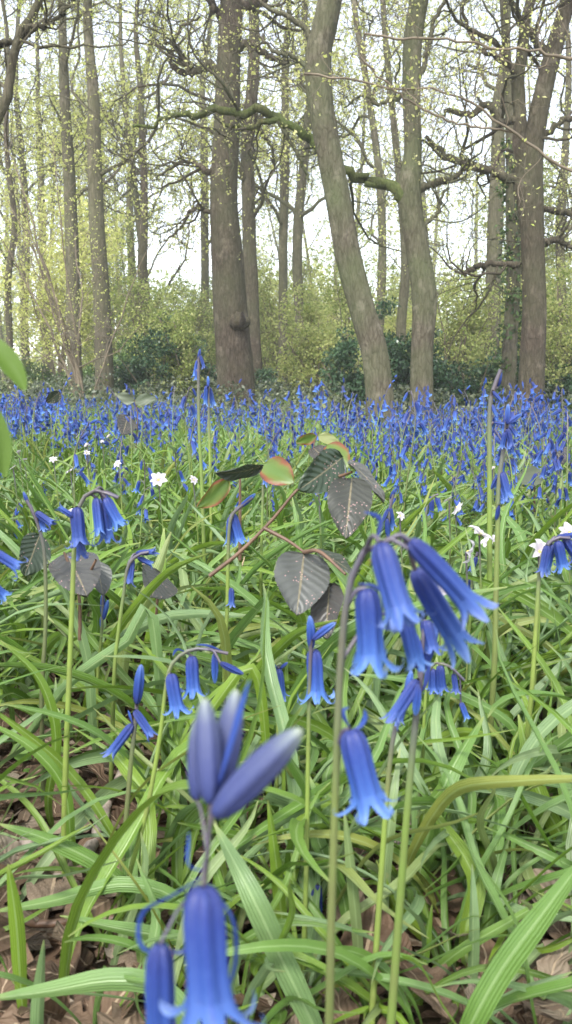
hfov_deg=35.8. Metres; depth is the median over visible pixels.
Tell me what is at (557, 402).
bluebell
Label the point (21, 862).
bluebell leaf tuft
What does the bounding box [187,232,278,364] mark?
hazel shrub
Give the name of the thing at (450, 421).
bluebell
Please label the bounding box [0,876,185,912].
broad strap leaf
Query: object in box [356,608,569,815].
bluebell leaf tuft
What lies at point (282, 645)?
bluebell leaf tuft
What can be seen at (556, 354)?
hazel shrub
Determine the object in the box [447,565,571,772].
bluebell leaf tuft
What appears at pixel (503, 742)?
bluebell leaf tuft
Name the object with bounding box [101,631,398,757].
bluebell leaf tuft
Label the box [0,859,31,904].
dead leaf
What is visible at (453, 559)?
bluebell leaf tuft
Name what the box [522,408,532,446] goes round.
bluebell
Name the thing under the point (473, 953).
broad strap leaf
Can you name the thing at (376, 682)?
bluebell leaf tuft
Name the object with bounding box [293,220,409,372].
hazel shrub
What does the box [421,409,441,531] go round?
bluebell
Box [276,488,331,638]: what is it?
bluebell leaf tuft
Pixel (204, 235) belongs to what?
oak tree
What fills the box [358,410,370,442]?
bluebell
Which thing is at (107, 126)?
woodland tree
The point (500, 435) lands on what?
bluebell
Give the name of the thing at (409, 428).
bluebell
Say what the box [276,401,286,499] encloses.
bluebell
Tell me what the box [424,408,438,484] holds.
bluebell
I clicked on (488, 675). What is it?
bluebell leaf tuft
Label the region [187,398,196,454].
bluebell
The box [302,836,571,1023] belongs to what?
bluebell leaf tuft
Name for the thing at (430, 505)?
bluebell
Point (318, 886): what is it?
bluebell
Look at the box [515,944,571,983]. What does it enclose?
dead leaf
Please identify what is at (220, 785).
bluebell
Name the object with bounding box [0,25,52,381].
woodland tree
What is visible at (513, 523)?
bluebell leaf tuft
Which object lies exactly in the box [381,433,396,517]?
bluebell
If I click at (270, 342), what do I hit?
hazel shrub
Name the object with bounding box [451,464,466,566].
bluebell
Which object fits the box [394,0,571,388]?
oak tree
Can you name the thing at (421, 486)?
bluebell
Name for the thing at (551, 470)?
bluebell
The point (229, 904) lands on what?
broad strap leaf
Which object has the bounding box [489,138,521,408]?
ivy
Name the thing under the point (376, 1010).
bluebell leaf tuft
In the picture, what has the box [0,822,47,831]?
dead leaf
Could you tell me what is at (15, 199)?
woodland tree
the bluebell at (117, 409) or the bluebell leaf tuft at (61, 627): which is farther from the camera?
the bluebell at (117, 409)
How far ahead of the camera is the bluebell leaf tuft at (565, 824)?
0.57 m
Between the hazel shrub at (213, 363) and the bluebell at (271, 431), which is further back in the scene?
the hazel shrub at (213, 363)
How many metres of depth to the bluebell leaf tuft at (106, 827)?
0.56 m
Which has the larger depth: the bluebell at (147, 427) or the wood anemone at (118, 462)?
the bluebell at (147, 427)
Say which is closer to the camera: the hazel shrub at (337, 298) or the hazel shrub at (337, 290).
the hazel shrub at (337, 290)
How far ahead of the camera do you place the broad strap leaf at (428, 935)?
0.46 m
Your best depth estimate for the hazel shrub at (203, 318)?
22.86 m
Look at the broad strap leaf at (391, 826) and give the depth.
0.49 m
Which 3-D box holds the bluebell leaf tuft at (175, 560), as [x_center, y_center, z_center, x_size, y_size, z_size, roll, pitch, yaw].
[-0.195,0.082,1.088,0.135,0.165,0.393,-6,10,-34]
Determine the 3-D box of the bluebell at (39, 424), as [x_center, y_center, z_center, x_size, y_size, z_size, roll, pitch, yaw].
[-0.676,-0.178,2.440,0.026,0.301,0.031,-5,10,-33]
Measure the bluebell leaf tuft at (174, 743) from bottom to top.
0.105 m
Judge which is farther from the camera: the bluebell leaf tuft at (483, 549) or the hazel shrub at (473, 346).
the hazel shrub at (473, 346)
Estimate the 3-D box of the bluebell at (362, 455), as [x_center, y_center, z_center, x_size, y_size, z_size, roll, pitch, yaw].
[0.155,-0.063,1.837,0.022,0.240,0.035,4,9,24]
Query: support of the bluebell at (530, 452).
on the ground
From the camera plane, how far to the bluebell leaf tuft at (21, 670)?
0.87 m
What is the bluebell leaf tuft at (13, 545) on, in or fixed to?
on the ground
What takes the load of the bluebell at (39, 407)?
on the ground
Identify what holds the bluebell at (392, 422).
on the ground
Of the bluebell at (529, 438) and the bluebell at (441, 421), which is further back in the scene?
the bluebell at (441, 421)
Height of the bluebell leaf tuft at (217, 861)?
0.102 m
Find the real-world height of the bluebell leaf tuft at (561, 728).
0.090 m
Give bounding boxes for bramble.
[19,532,111,640]
[46,391,156,447]
[142,565,177,614]
[197,456,293,559]
[208,441,384,638]
[296,432,338,459]
[517,447,568,511]
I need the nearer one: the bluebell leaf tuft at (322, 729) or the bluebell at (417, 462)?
the bluebell leaf tuft at (322, 729)
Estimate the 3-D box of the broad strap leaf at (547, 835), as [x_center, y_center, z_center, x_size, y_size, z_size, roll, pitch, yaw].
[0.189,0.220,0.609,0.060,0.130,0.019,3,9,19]
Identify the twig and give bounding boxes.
[19,837,62,880]
[24,915,145,927]
[83,701,166,867]
[345,817,410,880]
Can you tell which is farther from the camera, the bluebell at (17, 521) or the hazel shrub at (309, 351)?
the hazel shrub at (309, 351)
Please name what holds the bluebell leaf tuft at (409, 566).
on the ground
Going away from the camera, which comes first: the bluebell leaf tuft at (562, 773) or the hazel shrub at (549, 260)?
the bluebell leaf tuft at (562, 773)
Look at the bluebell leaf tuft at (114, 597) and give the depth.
0.90 m
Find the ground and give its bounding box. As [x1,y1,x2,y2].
[0,371,553,1023]
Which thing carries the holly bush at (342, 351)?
on the ground
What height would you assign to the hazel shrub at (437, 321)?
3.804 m
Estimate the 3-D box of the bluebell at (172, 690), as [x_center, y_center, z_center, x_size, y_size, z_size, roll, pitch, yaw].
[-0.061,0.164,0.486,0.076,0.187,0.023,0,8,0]
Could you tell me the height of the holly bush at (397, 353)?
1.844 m
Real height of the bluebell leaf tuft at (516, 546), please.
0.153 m
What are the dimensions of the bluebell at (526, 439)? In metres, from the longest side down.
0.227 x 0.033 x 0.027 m
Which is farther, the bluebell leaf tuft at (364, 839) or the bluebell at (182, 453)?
the bluebell at (182, 453)
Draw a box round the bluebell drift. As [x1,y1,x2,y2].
[0,372,571,486]
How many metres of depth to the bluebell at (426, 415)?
2.12 m
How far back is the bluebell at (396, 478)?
1.71 m
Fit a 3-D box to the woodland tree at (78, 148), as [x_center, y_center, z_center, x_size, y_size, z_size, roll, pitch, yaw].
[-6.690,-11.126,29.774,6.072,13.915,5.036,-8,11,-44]
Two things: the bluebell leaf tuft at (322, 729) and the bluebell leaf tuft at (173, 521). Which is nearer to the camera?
the bluebell leaf tuft at (322, 729)
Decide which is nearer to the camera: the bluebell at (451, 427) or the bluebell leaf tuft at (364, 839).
the bluebell leaf tuft at (364, 839)
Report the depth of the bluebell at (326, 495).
1.21 m
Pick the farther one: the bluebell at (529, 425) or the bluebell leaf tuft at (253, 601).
the bluebell at (529, 425)
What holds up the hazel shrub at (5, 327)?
on the ground
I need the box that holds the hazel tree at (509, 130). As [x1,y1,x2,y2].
[250,0,571,225]
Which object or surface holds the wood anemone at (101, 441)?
on the ground
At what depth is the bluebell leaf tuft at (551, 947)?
0.49 m
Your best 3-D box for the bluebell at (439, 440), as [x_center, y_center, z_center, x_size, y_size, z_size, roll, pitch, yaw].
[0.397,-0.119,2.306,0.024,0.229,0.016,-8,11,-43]
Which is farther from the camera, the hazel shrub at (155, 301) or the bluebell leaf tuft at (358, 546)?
the hazel shrub at (155, 301)
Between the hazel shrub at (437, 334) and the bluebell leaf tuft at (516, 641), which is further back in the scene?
the hazel shrub at (437, 334)
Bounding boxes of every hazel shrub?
[0,90,191,403]
[0,129,135,381]
[0,218,29,352]
[0,281,19,351]
[33,175,178,373]
[65,339,93,378]
[81,252,202,385]
[135,260,215,363]
[148,303,212,399]
[173,252,216,369]
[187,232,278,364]
[211,241,311,366]
[257,220,334,383]
[258,231,350,368]
[259,288,319,376]
[270,279,361,401]
[291,264,350,336]
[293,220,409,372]
[323,267,440,373]
[364,252,439,316]
[387,310,440,368]
[394,301,457,354]
[434,265,504,389]
[434,320,454,357]
[439,251,519,362]
[442,325,484,378]
[454,97,571,362]
[478,251,571,327]
[500,231,571,348]
[503,253,571,406]
[546,281,571,372]
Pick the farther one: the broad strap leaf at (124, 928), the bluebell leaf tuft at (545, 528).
the bluebell leaf tuft at (545, 528)
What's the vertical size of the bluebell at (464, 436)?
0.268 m
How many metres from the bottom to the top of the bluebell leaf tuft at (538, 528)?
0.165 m
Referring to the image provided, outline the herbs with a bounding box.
[0,467,571,775]
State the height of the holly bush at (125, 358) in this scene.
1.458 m
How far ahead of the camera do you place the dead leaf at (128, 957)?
0.49 m
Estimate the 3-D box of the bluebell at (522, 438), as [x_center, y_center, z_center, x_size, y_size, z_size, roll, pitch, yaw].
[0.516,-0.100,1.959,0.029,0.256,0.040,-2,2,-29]
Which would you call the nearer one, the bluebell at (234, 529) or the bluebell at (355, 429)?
the bluebell at (234, 529)
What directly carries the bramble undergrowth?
on the ground
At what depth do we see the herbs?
0.76 m
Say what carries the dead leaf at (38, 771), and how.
on the dead leaf at (25, 787)
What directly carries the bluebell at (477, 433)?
on the ground
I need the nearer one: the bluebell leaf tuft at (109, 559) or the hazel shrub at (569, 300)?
the bluebell leaf tuft at (109, 559)
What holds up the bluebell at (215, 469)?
on the ground
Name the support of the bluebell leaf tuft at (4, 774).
on the ground
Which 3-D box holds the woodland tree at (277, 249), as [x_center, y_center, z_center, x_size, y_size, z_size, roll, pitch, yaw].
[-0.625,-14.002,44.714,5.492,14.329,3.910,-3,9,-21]
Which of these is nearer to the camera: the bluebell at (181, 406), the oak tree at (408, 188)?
the bluebell at (181, 406)
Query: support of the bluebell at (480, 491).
on the ground
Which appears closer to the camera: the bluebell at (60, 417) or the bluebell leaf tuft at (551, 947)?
the bluebell leaf tuft at (551, 947)
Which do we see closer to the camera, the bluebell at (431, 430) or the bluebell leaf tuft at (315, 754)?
the bluebell leaf tuft at (315, 754)
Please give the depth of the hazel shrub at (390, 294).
38.32 m
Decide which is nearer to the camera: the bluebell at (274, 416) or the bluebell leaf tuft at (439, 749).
the bluebell leaf tuft at (439, 749)
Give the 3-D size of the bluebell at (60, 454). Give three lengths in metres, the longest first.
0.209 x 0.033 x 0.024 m
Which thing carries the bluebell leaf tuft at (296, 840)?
on the ground
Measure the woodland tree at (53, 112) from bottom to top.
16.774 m
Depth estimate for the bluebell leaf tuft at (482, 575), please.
1.02 m
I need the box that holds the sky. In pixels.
[0,0,571,370]
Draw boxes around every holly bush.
[0,355,93,394]
[83,337,154,392]
[94,312,197,401]
[158,330,216,397]
[254,368,297,401]
[317,326,395,407]
[374,296,444,408]
[408,348,519,415]
[433,339,483,388]
[517,346,571,411]
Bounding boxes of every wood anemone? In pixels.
[10,465,19,528]
[17,450,23,502]
[20,458,30,530]
[49,456,59,545]
[66,468,73,503]
[84,450,90,488]
[100,440,106,487]
[106,434,112,483]
[114,460,123,530]
[150,472,166,639]
[189,475,198,575]
[316,493,321,557]
[396,512,404,662]
[438,586,445,664]
[444,496,452,566]
[451,502,462,562]
[462,539,474,722]
[468,525,492,696]
[480,535,494,546]
[492,466,494,534]
[529,539,545,710]
[559,522,571,681]
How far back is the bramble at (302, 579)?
0.60 m
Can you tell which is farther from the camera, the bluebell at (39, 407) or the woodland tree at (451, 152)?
the woodland tree at (451, 152)
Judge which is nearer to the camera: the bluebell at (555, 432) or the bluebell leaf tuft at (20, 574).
the bluebell leaf tuft at (20, 574)
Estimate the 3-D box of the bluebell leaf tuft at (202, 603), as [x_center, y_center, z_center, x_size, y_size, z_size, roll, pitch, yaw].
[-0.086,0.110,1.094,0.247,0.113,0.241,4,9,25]
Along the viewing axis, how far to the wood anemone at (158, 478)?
1.06 m
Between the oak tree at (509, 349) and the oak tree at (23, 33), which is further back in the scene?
the oak tree at (509, 349)
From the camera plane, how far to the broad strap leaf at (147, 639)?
0.88 m
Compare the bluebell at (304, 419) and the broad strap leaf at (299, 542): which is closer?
the broad strap leaf at (299, 542)
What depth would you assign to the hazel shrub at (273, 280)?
28.01 m
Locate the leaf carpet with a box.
[0,391,571,1005]
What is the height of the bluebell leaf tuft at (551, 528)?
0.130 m
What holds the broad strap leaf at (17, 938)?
on the ground
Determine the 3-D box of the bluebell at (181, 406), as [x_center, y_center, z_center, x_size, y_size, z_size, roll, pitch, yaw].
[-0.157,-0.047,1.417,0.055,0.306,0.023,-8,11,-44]
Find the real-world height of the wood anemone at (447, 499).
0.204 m
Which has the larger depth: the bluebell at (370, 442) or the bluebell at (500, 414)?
the bluebell at (500, 414)
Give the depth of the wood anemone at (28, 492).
1.30 m
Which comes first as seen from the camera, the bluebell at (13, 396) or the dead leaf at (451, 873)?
the dead leaf at (451, 873)
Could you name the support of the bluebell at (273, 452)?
on the ground
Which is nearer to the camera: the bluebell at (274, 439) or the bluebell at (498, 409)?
the bluebell at (274, 439)
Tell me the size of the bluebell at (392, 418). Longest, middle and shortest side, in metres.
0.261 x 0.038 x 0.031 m
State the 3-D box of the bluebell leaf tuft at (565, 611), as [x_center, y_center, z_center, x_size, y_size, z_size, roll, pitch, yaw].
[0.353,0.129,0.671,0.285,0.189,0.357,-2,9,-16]
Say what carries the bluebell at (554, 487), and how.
on the ground
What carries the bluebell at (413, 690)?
on the ground
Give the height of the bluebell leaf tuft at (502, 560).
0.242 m
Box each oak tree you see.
[0,0,94,393]
[0,0,122,373]
[0,0,160,403]
[0,0,185,195]
[0,1,97,370]
[2,0,267,405]
[23,0,244,329]
[74,11,316,381]
[77,0,533,425]
[79,0,340,407]
[146,0,280,368]
[164,0,425,426]
[169,0,403,394]
[190,0,372,382]
[344,0,505,344]
[378,0,571,420]
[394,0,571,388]
[451,0,571,355]
[499,0,520,413]
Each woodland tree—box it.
[0,1,119,376]
[0,3,185,386]
[0,18,48,376]
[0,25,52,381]
[0,130,35,337]
[17,0,166,332]
[21,0,241,324]
[40,0,272,330]
[62,137,177,344]
[208,0,381,382]
[210,0,484,332]
[238,85,320,300]
[239,16,360,300]
[278,0,448,366]
[351,0,486,308]
[376,32,477,314]
[429,1,571,293]
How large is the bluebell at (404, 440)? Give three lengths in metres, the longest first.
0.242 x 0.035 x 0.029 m
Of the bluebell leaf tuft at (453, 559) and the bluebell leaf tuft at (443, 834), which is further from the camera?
the bluebell leaf tuft at (453, 559)
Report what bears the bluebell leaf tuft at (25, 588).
on the ground
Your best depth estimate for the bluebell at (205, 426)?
2.33 m
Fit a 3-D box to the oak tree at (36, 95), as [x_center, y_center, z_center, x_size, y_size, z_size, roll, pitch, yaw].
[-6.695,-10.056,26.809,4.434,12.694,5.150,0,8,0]
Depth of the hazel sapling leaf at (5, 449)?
0.24 m
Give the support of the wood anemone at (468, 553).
on the ground
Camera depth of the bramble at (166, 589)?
0.76 m
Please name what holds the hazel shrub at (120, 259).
on the ground
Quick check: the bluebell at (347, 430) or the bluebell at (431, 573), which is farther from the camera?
the bluebell at (347, 430)
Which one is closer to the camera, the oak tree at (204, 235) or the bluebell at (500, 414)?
the bluebell at (500, 414)
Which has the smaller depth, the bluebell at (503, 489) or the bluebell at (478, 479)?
the bluebell at (503, 489)
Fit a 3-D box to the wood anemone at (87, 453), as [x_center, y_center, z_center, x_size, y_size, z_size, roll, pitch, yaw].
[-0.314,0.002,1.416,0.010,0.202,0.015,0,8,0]
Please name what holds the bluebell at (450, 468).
on the ground
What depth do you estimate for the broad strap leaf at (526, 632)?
0.77 m
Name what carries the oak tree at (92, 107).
on the ground
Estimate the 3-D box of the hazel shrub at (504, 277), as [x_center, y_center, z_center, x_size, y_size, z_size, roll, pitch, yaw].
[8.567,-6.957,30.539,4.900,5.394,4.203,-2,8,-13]
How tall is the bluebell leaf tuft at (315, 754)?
0.199 m
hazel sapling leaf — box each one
[0,339,26,390]
[0,412,11,476]
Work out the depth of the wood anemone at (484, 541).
0.81 m
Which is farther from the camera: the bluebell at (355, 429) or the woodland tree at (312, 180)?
the woodland tree at (312, 180)
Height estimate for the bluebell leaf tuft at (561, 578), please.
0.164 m
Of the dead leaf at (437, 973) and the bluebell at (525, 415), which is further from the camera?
the bluebell at (525, 415)
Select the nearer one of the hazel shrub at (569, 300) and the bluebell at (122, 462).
the bluebell at (122, 462)
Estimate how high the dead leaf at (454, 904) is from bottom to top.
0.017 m
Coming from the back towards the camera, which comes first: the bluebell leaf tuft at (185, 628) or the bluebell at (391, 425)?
the bluebell at (391, 425)
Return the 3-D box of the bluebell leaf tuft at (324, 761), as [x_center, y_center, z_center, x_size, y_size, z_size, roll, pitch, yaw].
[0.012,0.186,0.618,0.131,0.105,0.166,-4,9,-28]
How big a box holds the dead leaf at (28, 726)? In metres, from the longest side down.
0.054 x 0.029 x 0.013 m
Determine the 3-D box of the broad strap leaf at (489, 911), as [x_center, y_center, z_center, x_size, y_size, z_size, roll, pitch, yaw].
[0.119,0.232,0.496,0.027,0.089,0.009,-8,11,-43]
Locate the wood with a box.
[1,114,567,373]
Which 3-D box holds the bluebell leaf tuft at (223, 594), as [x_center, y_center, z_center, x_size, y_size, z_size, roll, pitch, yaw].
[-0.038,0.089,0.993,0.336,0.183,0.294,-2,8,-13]
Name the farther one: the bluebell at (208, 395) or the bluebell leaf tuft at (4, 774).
the bluebell at (208, 395)
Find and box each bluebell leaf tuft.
[0,530,168,639]
[0,532,179,672]
[0,536,120,587]
[0,553,116,677]
[0,553,207,749]
[0,571,54,611]
[0,572,57,605]
[0,572,115,661]
[0,572,141,629]
[0,579,332,901]
[0,584,153,695]
[0,601,255,760]
[0,619,337,851]
[0,623,142,751]
[0,712,265,892]
[0,729,83,839]
[0,735,130,887]
[0,779,284,959]
[0,813,90,987]
[0,927,309,1023]
[2,535,178,613]
[2,546,154,721]
[2,550,86,661]
[2,676,202,865]
[3,571,169,689]
[4,542,140,635]
[5,537,118,601]
[7,597,111,674]
[7,632,498,798]
[13,542,139,632]
[47,565,217,710]
[51,702,489,933]
[64,818,278,1020]
[68,556,168,677]
[68,818,407,1023]
[78,781,426,1023]
[90,480,187,608]
[95,709,411,910]
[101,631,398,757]
[104,587,506,795]
[105,523,337,647]
[110,496,253,612]
[115,588,292,653]
[118,556,277,625]
[118,794,539,1023]
[133,555,338,708]
[134,481,426,723]
[134,801,373,1022]
[136,635,502,938]
[137,555,245,644]
[150,711,514,877]
[155,629,378,813]
[156,709,562,864]
[162,502,426,786]
[165,574,239,733]
[178,560,310,696]
[179,701,339,854]
[181,520,571,682]
[184,855,571,1023]
[190,606,571,774]
[190,839,551,1023]
[196,611,508,759]
[201,559,459,670]
[226,690,571,915]
[229,573,376,678]
[232,543,353,666]
[235,556,571,849]
[236,456,349,609]
[238,525,408,608]
[239,618,445,727]
[241,878,484,1023]
[243,785,544,1023]
[250,687,491,976]
[255,541,509,618]
[256,775,569,920]
[259,618,571,710]
[264,775,571,983]
[267,714,420,834]
[275,504,407,575]
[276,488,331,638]
[280,600,491,892]
[293,499,421,582]
[293,533,535,617]
[296,544,517,711]
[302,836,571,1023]
[303,533,426,616]
[314,707,571,800]
[320,528,568,788]
[321,657,571,959]
[324,515,522,740]
[334,636,571,701]
[349,458,553,719]
[349,468,571,612]
[349,603,528,670]
[354,557,537,718]
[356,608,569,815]
[381,757,561,876]
[385,542,571,646]
[393,731,571,1023]
[397,536,455,583]
[400,560,568,613]
[405,580,553,640]
[406,505,571,647]
[411,599,571,682]
[422,522,570,678]
[423,612,555,709]
[425,554,568,617]
[425,705,567,890]
[427,680,553,833]
[429,778,571,789]
[429,788,570,851]
[434,978,571,1009]
[443,694,571,819]
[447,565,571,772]
[457,573,571,728]
[471,644,568,696]
[477,661,567,803]
[478,529,571,676]
[481,574,559,592]
[486,786,571,953]
[487,690,571,717]
[493,542,567,625]
[496,626,571,685]
[498,615,563,631]
[505,541,571,607]
[506,640,567,646]
[509,522,560,558]
[509,681,570,854]
[516,541,571,622]
[521,503,564,581]
[537,892,571,908]
[547,681,567,858]
[547,769,571,774]
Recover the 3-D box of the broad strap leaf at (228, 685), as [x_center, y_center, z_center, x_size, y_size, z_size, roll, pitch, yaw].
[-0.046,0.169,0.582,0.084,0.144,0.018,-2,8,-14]
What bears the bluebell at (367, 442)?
on the ground
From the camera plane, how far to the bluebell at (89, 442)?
1.55 m
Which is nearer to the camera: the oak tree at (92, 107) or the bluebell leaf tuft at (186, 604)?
the bluebell leaf tuft at (186, 604)
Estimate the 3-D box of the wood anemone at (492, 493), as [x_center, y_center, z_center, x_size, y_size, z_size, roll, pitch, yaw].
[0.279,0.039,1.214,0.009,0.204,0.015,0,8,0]
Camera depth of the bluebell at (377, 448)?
1.80 m
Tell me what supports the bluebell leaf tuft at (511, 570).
on the ground
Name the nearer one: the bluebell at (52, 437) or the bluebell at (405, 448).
the bluebell at (405, 448)
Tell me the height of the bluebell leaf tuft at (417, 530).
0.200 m
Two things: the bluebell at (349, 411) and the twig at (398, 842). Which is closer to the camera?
the twig at (398, 842)
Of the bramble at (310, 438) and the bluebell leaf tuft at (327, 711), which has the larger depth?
the bramble at (310, 438)
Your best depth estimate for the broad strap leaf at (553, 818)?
0.58 m
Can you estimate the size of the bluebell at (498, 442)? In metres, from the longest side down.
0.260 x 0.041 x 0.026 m
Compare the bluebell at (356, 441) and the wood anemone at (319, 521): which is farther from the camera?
the bluebell at (356, 441)
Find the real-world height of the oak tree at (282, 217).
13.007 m
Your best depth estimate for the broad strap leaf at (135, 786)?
0.53 m
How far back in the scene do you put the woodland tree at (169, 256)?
45.43 m
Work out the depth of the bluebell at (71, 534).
0.85 m
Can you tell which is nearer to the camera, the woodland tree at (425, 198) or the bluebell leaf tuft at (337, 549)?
the bluebell leaf tuft at (337, 549)
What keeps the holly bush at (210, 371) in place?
on the ground
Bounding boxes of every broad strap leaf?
[0,604,167,767]
[0,640,61,827]
[0,726,78,865]
[0,823,169,944]
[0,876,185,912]
[0,967,199,1023]
[7,864,26,1008]
[30,940,44,1023]
[48,560,100,785]
[60,915,263,964]
[110,832,148,964]
[114,772,149,900]
[115,532,171,721]
[140,528,165,683]
[177,884,263,988]
[181,663,272,806]
[214,823,322,1023]
[267,800,286,918]
[292,497,305,662]
[343,808,362,948]
[345,772,404,807]
[359,674,519,750]
[363,726,507,829]
[376,860,453,952]
[377,748,400,907]
[400,564,567,693]
[407,902,536,1002]
[411,717,483,886]
[416,905,432,1004]
[459,866,571,1023]
[465,864,479,997]
[480,840,508,930]
[492,972,571,1014]
[518,714,562,839]
[540,818,553,845]
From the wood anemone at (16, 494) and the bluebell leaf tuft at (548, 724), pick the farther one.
the wood anemone at (16, 494)
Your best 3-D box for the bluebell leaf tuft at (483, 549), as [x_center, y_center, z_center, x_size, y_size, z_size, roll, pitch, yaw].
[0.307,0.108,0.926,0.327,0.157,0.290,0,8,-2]
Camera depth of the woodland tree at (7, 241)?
48.90 m
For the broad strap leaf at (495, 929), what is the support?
on the ground
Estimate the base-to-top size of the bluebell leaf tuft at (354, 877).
0.136 m
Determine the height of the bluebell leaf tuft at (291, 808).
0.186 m
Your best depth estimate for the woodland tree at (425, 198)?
31.80 m
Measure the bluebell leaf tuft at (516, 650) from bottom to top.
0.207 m
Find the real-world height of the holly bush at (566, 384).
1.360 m
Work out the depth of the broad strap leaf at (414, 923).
0.50 m
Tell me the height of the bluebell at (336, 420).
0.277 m
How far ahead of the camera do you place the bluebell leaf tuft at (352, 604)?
0.90 m
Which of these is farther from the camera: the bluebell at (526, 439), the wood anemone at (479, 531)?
the bluebell at (526, 439)
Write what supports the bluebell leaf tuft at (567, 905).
on the ground
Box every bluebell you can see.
[0,550,27,603]
[2,402,13,433]
[7,398,15,468]
[11,384,21,461]
[12,502,22,591]
[16,390,28,463]
[23,492,58,808]
[29,390,41,467]
[34,393,43,482]
[47,416,56,475]
[48,394,66,488]
[55,486,128,873]
[56,436,66,499]
[67,417,72,493]
[69,508,78,656]
[73,419,97,607]
[76,421,95,497]
[83,399,92,466]
[90,421,101,465]
[91,464,102,484]
[96,594,108,728]
[100,664,157,913]
[106,433,116,475]
[107,386,127,489]
[109,546,158,781]
[111,438,132,533]
[114,447,124,508]
[117,644,243,935]
[122,406,139,542]
[124,383,136,480]
[127,388,142,466]
[131,459,156,595]
[133,408,151,474]
[136,680,303,1023]
[140,422,154,465]
[141,392,151,449]
[147,402,157,462]
[167,385,181,461]
[168,405,175,444]
[172,386,197,519]
[172,447,189,513]
[179,436,189,475]
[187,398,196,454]
[190,406,210,591]
[191,349,207,607]
[191,410,203,481]
[200,411,207,460]
[202,376,215,599]
[205,447,218,482]
[210,402,222,470]
[213,431,220,510]
[222,493,255,706]
[224,411,235,497]
[226,423,244,499]
[228,391,241,451]
[232,429,247,490]
[232,481,241,511]
[247,389,258,436]
[257,389,267,446]
[259,419,268,458]
[259,479,267,596]
[260,398,275,455]
[263,411,277,519]
[265,389,275,436]
[265,415,278,448]
[265,426,280,498]
[265,427,280,506]
[267,428,282,544]
[269,485,276,540]
[274,403,286,456]
[275,662,288,812]
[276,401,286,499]
[285,411,301,504]
[286,432,298,462]
[295,403,306,475]
[297,419,305,482]
[297,615,335,979]
[299,405,309,445]
[304,411,328,497]
[311,883,322,912]
[321,382,333,430]
[322,445,342,555]
[324,408,338,445]
[325,512,498,1023]
[331,399,340,439]
[343,415,352,451]
[345,392,355,445]
[346,408,356,442]
[351,408,364,457]
[351,409,361,453]
[352,445,360,532]
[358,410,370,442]
[358,423,367,462]
[361,439,373,506]
[363,425,372,463]
[364,427,373,464]
[366,461,377,529]
[369,670,412,1023]
[371,443,378,478]
[374,426,382,487]
[379,619,446,1023]
[380,419,388,446]
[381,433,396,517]
[382,488,396,610]
[385,426,399,493]
[387,409,397,464]
[387,417,396,486]
[388,410,404,478]
[389,400,397,463]
[391,452,403,524]
[392,401,399,452]
[392,465,403,492]
[394,414,413,494]
[398,391,428,531]
[398,416,413,477]
[401,405,413,474]
[404,414,422,471]
[408,386,428,484]
[412,448,420,482]
[416,462,431,534]
[416,475,430,524]
[418,662,470,827]
[420,391,429,483]
[420,398,429,445]
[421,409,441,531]
[421,493,445,522]
[423,418,439,484]
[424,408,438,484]
[424,413,435,446]
[432,418,444,502]
[434,404,443,468]
[436,423,442,461]
[438,412,446,502]
[440,449,464,531]
[441,394,455,472]
[442,396,466,494]
[442,469,464,553]
[444,400,454,463]
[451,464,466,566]
[453,427,478,530]
[455,408,468,492]
[456,402,468,455]
[458,389,473,511]
[461,411,477,489]
[463,386,475,475]
[467,461,484,520]
[468,450,480,519]
[468,552,478,631]
[471,415,494,505]
[472,427,482,462]
[474,449,483,521]
[474,464,486,536]
[475,462,495,514]
[481,420,500,527]
[482,404,521,802]
[485,369,504,703]
[492,416,504,457]
[492,427,519,555]
[493,399,503,433]
[493,451,513,523]
[495,401,504,465]
[496,387,506,430]
[496,391,521,516]
[496,425,521,473]
[500,459,520,537]
[505,383,524,468]
[507,442,523,531]
[509,408,519,470]
[511,405,523,486]
[513,409,525,465]
[516,380,523,455]
[516,532,571,845]
[520,408,533,462]
[520,423,527,462]
[520,430,533,459]
[520,486,533,527]
[521,450,532,506]
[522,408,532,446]
[526,395,534,446]
[526,397,536,451]
[528,426,560,539]
[529,426,542,510]
[529,486,538,530]
[530,394,555,526]
[530,401,543,438]
[531,399,541,444]
[531,417,540,449]
[537,404,550,447]
[538,391,550,431]
[539,437,553,504]
[540,492,550,532]
[544,403,550,437]
[545,441,565,535]
[546,454,568,532]
[550,385,559,434]
[550,408,571,550]
[552,415,563,440]
[552,424,561,441]
[553,388,570,426]
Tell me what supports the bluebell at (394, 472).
on the ground
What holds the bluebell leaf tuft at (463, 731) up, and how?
on the ground
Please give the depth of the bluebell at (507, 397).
2.46 m
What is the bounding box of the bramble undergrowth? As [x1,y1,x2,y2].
[0,372,571,429]
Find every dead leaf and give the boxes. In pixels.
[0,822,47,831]
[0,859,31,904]
[0,915,45,951]
[4,723,39,744]
[14,778,40,792]
[23,748,74,778]
[26,856,81,910]
[54,796,85,816]
[73,874,85,881]
[98,808,130,840]
[117,943,172,967]
[140,746,161,766]
[335,904,400,1002]
[399,960,459,1022]
[405,876,465,937]
[429,863,457,877]
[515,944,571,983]
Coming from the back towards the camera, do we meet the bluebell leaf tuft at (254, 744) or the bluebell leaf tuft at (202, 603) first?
the bluebell leaf tuft at (202, 603)
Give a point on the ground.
(244, 931)
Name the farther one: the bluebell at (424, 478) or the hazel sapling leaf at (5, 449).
the bluebell at (424, 478)
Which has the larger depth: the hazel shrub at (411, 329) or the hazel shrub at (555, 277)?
the hazel shrub at (411, 329)
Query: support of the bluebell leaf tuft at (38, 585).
on the ground
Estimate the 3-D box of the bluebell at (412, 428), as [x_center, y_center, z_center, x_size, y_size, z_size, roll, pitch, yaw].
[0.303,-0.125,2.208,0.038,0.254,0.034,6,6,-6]

